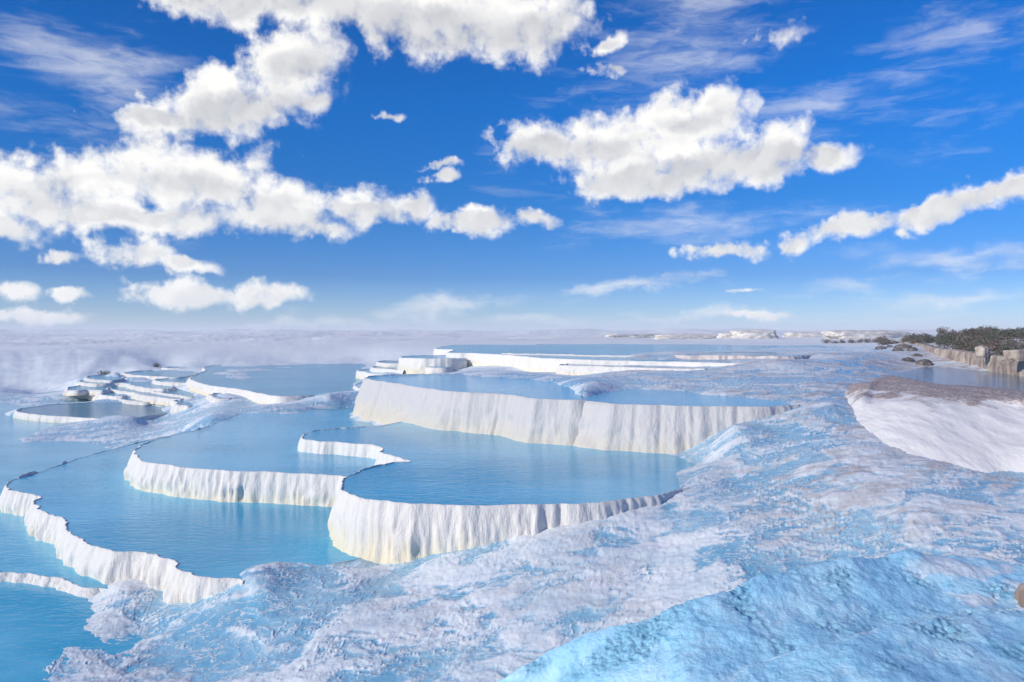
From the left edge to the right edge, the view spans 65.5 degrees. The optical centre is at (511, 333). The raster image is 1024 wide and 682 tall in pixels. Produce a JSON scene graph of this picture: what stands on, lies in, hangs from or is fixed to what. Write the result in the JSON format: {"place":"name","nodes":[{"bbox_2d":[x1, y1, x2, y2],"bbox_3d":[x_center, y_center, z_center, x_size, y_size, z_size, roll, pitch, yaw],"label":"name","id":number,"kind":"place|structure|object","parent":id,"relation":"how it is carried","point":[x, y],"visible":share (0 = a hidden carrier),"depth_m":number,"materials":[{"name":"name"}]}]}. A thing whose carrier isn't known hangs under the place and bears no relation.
{"place":"outdoors","nodes":[
{"label":"outdoors","id":0,"kind":"place"},
{"bbox_2d":[0,328,1023,681],"bbox_3d":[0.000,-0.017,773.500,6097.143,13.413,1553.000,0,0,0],"label":"ground","id":1,"kind":"structure","parent":0,"point":[820,474],"depth_m":13.23,"materials":[{"name":"stone"}]},
{"bbox_2d":[0,390,108,597],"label":"travertine pool","id":2,"kind":"structure","parent":1,"relation":"on","point":[25,557],"depth_m":18.99,"materials":[{"name":"liquid"}]},
{"bbox_2d":[0,581,141,681],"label":"travertine pool","id":3,"kind":"structure","parent":1,"relation":"on","point":[41,628],"depth_m":12.48,"materials":[{"name":"liquid"}]},
{"bbox_2d":[63,385,111,395],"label":"travertine pool","id":4,"kind":"structure","parent":1,"relation":"on","point":[78,390],"depth_m":52.33,"materials":[{"name":"stone"}]},
{"bbox_2d":[13,402,166,422],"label":"travertine pool","id":5,"kind":"structure","parent":1,"relation":"on","point":[63,413],"depth_m":43.41,"materials":[{"name":"liquid"}]},
{"bbox_2d":[76,392,126,400],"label":"travertine pool","id":6,"kind":"structure","parent":1,"relation":"on","point":[111,395],"depth_m":51.37,"materials":[{"name":"stone"}]},
{"bbox_2d":[97,370,110,374],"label":"shrub","id":7,"kind":"object","parent":1,"relation":"on","point":[101,373],"visible":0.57,"depth_m":70.02,"materials":[{"name":"grey plant"}]},
{"bbox_2d":[83,374,126,382],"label":"travertine pool","id":8,"kind":"structure","parent":1,"relation":"on","point":[100,378],"depth_m":59.54,"materials":[{"name":"stone"}]},
{"bbox_2d":[75,380,175,391],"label":"travertine pool","id":9,"kind":"structure","parent":1,"relation":"on","point":[144,386],"depth_m":55.59,"materials":[{"name":"stone"}]},
{"bbox_2d":[119,399,151,404],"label":"travertine pool","id":10,"kind":"structure","parent":1,"relation":"on","point":[131,401],"depth_m":47.74,"materials":[{"name":"stone"}]},
{"bbox_2d":[109,387,183,405],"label":"travertine pool","id":11,"kind":"structure","parent":1,"relation":"on","point":[151,398],"depth_m":48.47,"materials":[{"name":"stone"}]},
{"bbox_2d":[122,370,197,379],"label":"travertine pool","id":12,"kind":"structure","parent":1,"relation":"on","point":[152,374],"depth_m":63.30,"materials":[{"name":"liquid"}]},
{"bbox_2d":[152,378,186,385],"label":"travertine pool","id":13,"kind":"structure","parent":1,"relation":"on","point":[172,382],"depth_m":55.09,"materials":[{"name":"stone"}]},
{"bbox_2d":[150,389,194,398],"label":"travertine pool","id":14,"kind":"structure","parent":1,"relation":"on","point":[179,393],"depth_m":48.71,"materials":[{"name":"stone"}]},
{"bbox_2d":[161,366,188,369],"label":"travertine pool","id":15,"kind":"structure","parent":1,"relation":"on","point":[169,368],"depth_m":73.70,"materials":[{"name":"stone"}]},
{"bbox_2d":[0,436,359,604],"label":"travertine pool","id":16,"kind":"structure","parent":1,"relation":"on","point":[96,516],"depth_m":16.43,"materials":[{"name":"liquid"}]},
{"bbox_2d":[170,399,192,412],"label":"travertine pool","id":17,"kind":"structure","parent":1,"relation":"on","point":[178,405],"depth_m":42.46,"materials":[{"name":"stone"}]},
{"bbox_2d":[206,393,237,402],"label":"travertine pool","id":18,"kind":"structure","parent":1,"relation":"on","point":[212,397],"depth_m":41.22,"materials":[{"name":"stone"}]},
{"bbox_2d":[124,409,376,506],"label":"travertine pool","id":19,"kind":"structure","parent":1,"relation":"on","point":[251,457],"depth_m":20.62,"materials":[{"name":"liquid"}]},
{"bbox_2d":[186,364,365,403],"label":"travertine pool","id":20,"kind":"structure","parent":1,"relation":"on","point":[273,384],"depth_m":50.02,"materials":[{"name":"liquid"}]},
{"bbox_2d":[353,382,361,390],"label":"travertine pool","id":21,"kind":"structure","parent":1,"relation":"on","point":[357,386],"depth_m":43.16,"materials":[{"name":"stone"}]},
{"bbox_2d":[356,369,388,378],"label":"travertine pool","id":22,"kind":"structure","parent":1,"relation":"on","point":[362,373],"depth_m":52.41,"materials":[{"name":"stone"}]},
{"bbox_2d":[370,366,404,373],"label":"travertine pool","id":23,"kind":"structure","parent":1,"relation":"on","point":[382,369],"depth_m":52.07,"materials":[{"name":"stone"}]},
{"bbox_2d":[376,360,398,366],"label":"travertine pool","id":24,"kind":"structure","parent":1,"relation":"on","point":[387,363],"depth_m":55.90,"materials":[{"name":"stone"}]},
{"bbox_2d":[397,355,466,373],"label":"travertine pool","id":25,"kind":"structure","parent":1,"relation":"on","point":[415,364],"depth_m":49.68,"materials":[{"name":"stone"}]},
{"bbox_2d":[425,366,452,373],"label":"travertine pool","id":26,"kind":"structure","parent":1,"relation":"on","point":[436,369],"depth_m":47.13,"materials":[{"name":"stone"}]},
{"bbox_2d":[352,374,584,445],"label":"travertine pool","id":27,"kind":"structure","parent":1,"relation":"on","point":[531,411],"depth_m":24.78,"materials":[{"name":"stone"}]},
{"bbox_2d":[298,421,695,563],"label":"travertine pool","id":28,"kind":"structure","parent":1,"relation":"on","point":[414,492],"depth_m":15.53,"materials":[{"name":"liquid"}]},
{"bbox_2d":[556,363,704,375],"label":"travertine pool","id":29,"kind":"structure","parent":1,"relation":"on","point":[574,369],"depth_m":35.25,"materials":[{"name":"stone"}]},
{"bbox_2d":[605,334,658,337],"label":"travertine ledge","id":30,"kind":"object","parent":1,"relation":"on","point":[630,335],"visible":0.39,"depth_m":147.84,"materials":[{"name":"white stone"}]},
{"bbox_2d":[433,345,832,371],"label":"travertine pool","id":31,"kind":"structure","parent":1,"relation":"on","point":[483,355],"depth_m":43.05,"materials":[{"name":"stone"}]},
{"bbox_2d":[502,344,826,356],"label":"travertine pool","id":32,"kind":"structure","parent":1,"relation":"on","point":[606,350],"depth_m":64.78,"materials":[{"name":"liquid"}]},
{"bbox_2d":[654,333,717,338],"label":"travertine ledge","id":33,"kind":"object","parent":1,"relation":"on","point":[685,336],"visible":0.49,"depth_m":132.19,"materials":[{"name":"white stone"}]},
{"bbox_2d":[573,389,799,453],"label":"travertine pool","id":34,"kind":"structure","parent":1,"relation":"on","point":[655,421],"depth_m":20.46,"materials":[{"name":"stone"}]},
{"bbox_2d":[716,333,731,337],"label":"travertine ledge","id":35,"kind":"object","parent":1,"relation":"on","point":[723,335],"visible":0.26,"depth_m":122.50,"materials":[{"name":"white stone"}]},
{"bbox_2d":[674,352,810,359],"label":"travertine pool","id":36,"kind":"structure","parent":1,"relation":"on","point":[736,355],"depth_m":38.30,"materials":[{"name":"stone"}]},
{"bbox_2d":[730,329,778,338],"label":"travertine ledge","id":37,"kind":"object","parent":1,"relation":"on","point":[757,334],"visible":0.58,"depth_m":116.34,"materials":[{"name":"white stone"}]},
{"bbox_2d":[495,550,1023,681],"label":"travertine mound","id":38,"kind":"object","parent":1,"relation":"on","point":[723,636],"visible":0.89,"depth_m":9.27,"materials":[{"name":"stone"}]},
{"bbox_2d":[1014,583,1023,606],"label":"pale boulder","id":39,"kind":"object","parent":38,"relation":"on","point":[1019,594],"visible":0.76,"depth_m":9.61,"materials":[{"name":"stone"}]},
{"bbox_2d":[782,332,822,337],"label":"travertine ledge","id":40,"kind":"object","parent":1,"relation":"on","point":[801,334],"visible":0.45,"depth_m":132.21,"materials":[{"name":"white stone"}]},
{"bbox_2d":[821,330,909,338],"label":"travertine ledge","id":41,"kind":"object","parent":1,"relation":"on","point":[851,334],"visible":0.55,"depth_m":110.12,"materials":[{"name":"white stone"}]},
{"bbox_2d":[862,338,873,342],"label":"shrub","id":42,"kind":"object","parent":1,"relation":"on","point":[866,340],"visible":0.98,"depth_m":91.81,"materials":[{"name":"grey plant"}]},
{"bbox_2d":[730,608,1023,681],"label":"travertine mound","id":43,"kind":"object","parent":1,"relation":"on","point":[954,647],"visible":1,"depth_m":8.15,"materials":[{"name":"stone"}]},
{"bbox_2d":[875,346,886,348],"bbox_3d":[25.149,0.943,54.275,0.655,0.263,0.709,0,0,-15],"label":"rock","id":44,"kind":"object","parent":1,"relation":"on","point":[880,347],"visible":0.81,"depth_m":54.07,"materials":[{"name":"grey stone"}]},
{"bbox_2d":[876,338,888,344],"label":"shrub","id":45,"kind":"object","parent":1,"relation":"on","point":[880,342],"visible":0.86,"depth_m":64.01,"materials":[{"name":"green plant"}]},
{"bbox_2d":[881,338,894,344],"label":"shrub","id":46,"kind":"object","parent":1,"relation":"on","point":[888,341],"visible":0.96,"depth_m":63.36,"materials":[{"name":"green plant"}]},
{"bbox_2d":[892,348,904,350],"bbox_3d":[22.033,0.918,45.410,0.527,0.217,0.726,0,0,-28],"label":"rock","id":47,"kind":"object","parent":1,"relation":"on","point":[897,349],"visible":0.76,"depth_m":45.23,"materials":[{"name":"grey stone"}]},
{"bbox_2d":[894,344,911,348],"bbox_3d":[24.811,0.791,50.563,0.974,0.347,0.874,0,0,1],"label":"rock","id":48,"kind":"object","parent":1,"relation":"on","point":[903,346],"visible":0.67,"depth_m":50.33,"materials":[{"name":"grey stone"}]},
{"bbox_2d":[900,336,910,342],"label":"shrub","id":49,"kind":"object","parent":1,"relation":"on","point":[906,337],"visible":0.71,"depth_m":61.02,"materials":[{"name":"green plant"}]},
{"bbox_2d":[902,357,914,361],"bbox_3d":[19.101,1.238,38.346,0.655,0.222,0.551,0,0,-25],"label":"rock","id":50,"kind":"object","parent":1,"relation":"on","point":[908,359],"visible":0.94,"depth_m":38.16,"materials":[{"name":"grey stone"}]},
{"bbox_2d":[906,347,917,350],"bbox_3d":[22.393,0.870,44.521,0.727,0.255,0.569,0,0,-43],"label":"rock","id":51,"kind":"object","parent":1,"relation":"on","point":[912,349],"visible":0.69,"depth_m":44.29,"materials":[{"name":"grey stone"}]},
{"bbox_2d":[909,334,923,342],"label":"shrub","id":52,"kind":"object","parent":1,"relation":"on","point":[912,337],"visible":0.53,"depth_m":57.05,"materials":[{"name":"green plant"}]},
{"bbox_2d":[915,359,933,365],"bbox_3d":[19.212,1.326,37.082,0.766,0.326,0.751,0,0,37],"label":"rock","id":53,"kind":"object","parent":1,"relation":"on","point":[925,362],"visible":0.94,"depth_m":36.84,"materials":[{"name":"grey stone"}]},
{"bbox_2d":[921,337,934,343],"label":"shrub","id":54,"kind":"object","parent":1,"relation":"on","point":[927,341],"visible":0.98,"depth_m":53.86,"materials":[{"name":"green plant"}]},
{"bbox_2d":[920,334,936,342],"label":"shrub","id":55,"kind":"object","parent":1,"relation":"on","point":[923,340],"visible":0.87,"depth_m":54.04,"materials":[{"name":"green plant"}]},
{"bbox_2d":[844,375,1023,472],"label":"travertine bank","id":56,"kind":"structure","parent":1,"relation":"on","point":[979,428],"depth_m":17.21,"materials":[{"name":"white stone"}]},
{"bbox_2d":[937,340,949,347],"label":"shrub","id":57,"kind":"object","parent":1,"relation":"on","point":[944,344],"visible":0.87,"depth_m":44.15,"materials":[{"name":"green plant"}]},
{"bbox_2d":[936,326,953,335],"bbox_3d":[35.192,-0.146,64.677,1.275,1.064,1.515,0,0,25],"label":"shrub","id":58,"kind":"object","parent":1,"relation":"on","point":[942,331],"visible":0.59,"depth_m":64.67,"materials":[{"name":"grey plant"}]},
{"bbox_2d":[937,331,956,345],"bbox_3d":[25.555,0.270,46.924,1.183,0.909,0.996,0,0,-33],"label":"shrub","id":59,"kind":"object","parent":1,"relation":"on","point":[943,337],"visible":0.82,"depth_m":46.74,"materials":[{"name":"green plant"}]},
{"bbox_2d":[897,341,1023,375],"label":"stone wall","id":60,"kind":"structure","parent":1,"relation":"on","point":[992,362],"depth_m":33.55,"materials":[{"name":"beige stone"}]},
{"bbox_2d":[975,345,989,356],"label":"stone block","id":61,"kind":"structure","parent":60,"relation":"on","point":[982,350],"depth_m":31.98,"materials":[{"name":"beige stone"}]},
{"bbox_2d":[1002,349,1023,360],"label":"stone block","id":62,"kind":"structure","parent":60,"relation":"on","point":[1014,355],"depth_m":27.60,"materials":[{"name":"beige stone"}]},
{"bbox_2d":[948,339,973,349],"bbox_3d":[22.873,0.621,40.511,1.226,0.762,0.906,0,0,-10],"label":"shrub","id":63,"kind":"object","parent":1,"relation":"on","point":[959,343],"visible":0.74,"depth_m":40.45,"materials":[{"name":"green plant"}]},
{"bbox_2d":[953,334,974,345],"bbox_3d":[23.616,0.451,41.593,1.013,0.901,1.203,0,0,25],"label":"shrub","id":64,"kind":"object","parent":1,"relation":"on","point":[957,338],"visible":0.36,"depth_m":41.46,"materials":[{"name":"green plant"}]},
{"bbox_2d":[960,328,975,338],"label":"round bush","id":65,"kind":"object","parent":1,"relation":"on","point":[966,333],"visible":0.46,"depth_m":45.99,"materials":[{"name":"green plant"}]},
{"bbox_2d":[963,341,977,349],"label":"shrub","id":66,"kind":"object","parent":1,"relation":"on","point":[967,346],"visible":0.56,"depth_m":40.10,"materials":[{"name":"green plant"}]},
{"bbox_2d":[974,328,989,337],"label":"shrub","id":67,"kind":"object","parent":1,"relation":"on","point":[978,333],"visible":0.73,"depth_m":47.50,"materials":[{"name":"green plant"}]},
{"bbox_2d":[975,336,990,344],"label":"shrub","id":68,"kind":"object","parent":1,"relation":"on","point":[980,340],"visible":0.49,"depth_m":40.99,"materials":[{"name":"green plant"}]},
{"bbox_2d":[981,338,998,350],"bbox_3d":[23.245,0.560,38.553,0.795,0.729,0.809,0,0,1],"label":"shrub","id":69,"kind":"object","parent":1,"relation":"on","point":[986,339],"visible":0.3,"depth_m":38.62,"materials":[{"name":"green plant"}]},
{"bbox_2d":[982,331,998,336],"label":"shrub","id":70,"kind":"object","parent":1,"relation":"on","point":[987,333],"visible":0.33,"depth_m":45.90,"materials":[{"name":"green plant"}]},
{"bbox_2d":[986,325,1000,333],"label":"shrub","id":71,"kind":"object","parent":1,"relation":"on","point":[995,329],"visible":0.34,"depth_m":56.21,"materials":[{"name":"green plant"}]},
{"bbox_2d":[988,334,1001,342],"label":"shrub","id":72,"kind":"object","parent":1,"relation":"on","point":[995,338],"visible":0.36,"depth_m":42.47,"materials":[{"name":"green plant"}]},
{"bbox_2d":[987,339,1015,352],"bbox_3d":[22.601,0.611,36.746,1.149,0.758,0.849,0,0,11],"label":"shrub","id":73,"kind":"object","parent":1,"relation":"on","point":[995,345],"visible":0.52,"depth_m":36.71,"materials":[{"name":"green plant"}]},
{"bbox_2d":[992,330,1014,338],"bbox_3d":[27.909,0.055,45.291,1.187,0.679,0.855,0,0,14],"label":"shrub","id":74,"kind":"object","parent":1,"relation":"on","point":[1002,333],"visible":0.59,"depth_m":45.14,"materials":[{"name":"green plant"}]},
{"bbox_2d":[998,345,1020,351],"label":"shrub","id":75,"kind":"object","parent":1,"relation":"on","point":[1009,348],"visible":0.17,"depth_m":34.19,"materials":[{"name":"green plant"}]},
{"bbox_2d":[999,344,1020,350],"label":"shrub","id":76,"kind":"object","parent":1,"relation":"on","point":[1008,346],"visible":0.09,"depth_m":34.99,"materials":[{"name":"green plant"}]},
{"bbox_2d":[1003,328,1016,335],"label":"shrub","id":77,"kind":"object","parent":1,"relation":"on","point":[1006,331],"visible":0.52,"depth_m":45.33,"materials":[{"name":"green plant"}]},
{"bbox_2d":[1003,336,1021,346],"bbox_3d":[23.803,0.421,37.779,0.945,0.743,0.796,0,0,-44],"label":"shrub","id":78,"kind":"object","parent":1,"relation":"on","point":[1008,340],"visible":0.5,"depth_m":37.81,"materials":[{"name":"green plant"}]},
{"bbox_2d":[1009,329,1022,337],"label":"shrub","id":79,"kind":"object","parent":1,"relation":"on","point":[1015,333],"visible":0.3,"depth_m":45.97,"materials":[{"name":"green plant"}]},
{"bbox_2d":[1012,341,1023,347],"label":"shrub","id":80,"kind":"object","parent":1,"relation":"on","point":[1021,344],"visible":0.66,"depth_m":36.65,"materials":[{"name":"green plant"}]},
{"bbox_2d":[1015,331,1023,337],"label":"shrub","id":81,"kind":"object","parent":1,"relation":"on","point":[1021,334],"visible":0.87,"depth_m":44.37,"materials":[{"name":"green plant"}]},
{"bbox_2d":[0,0,1023,330],"label":"sky","id":82,"kind":"structure","parent":0,"point":[184,165],"materials":[{"name":"blue"}]},
{"bbox_2d":[875,367,1023,390],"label":"channel water","id":83,"kind":"structure","parent":0,"point":[948,376],"depth_m":27.30,"materials":[{"name":"blue liquid"}]}
]}

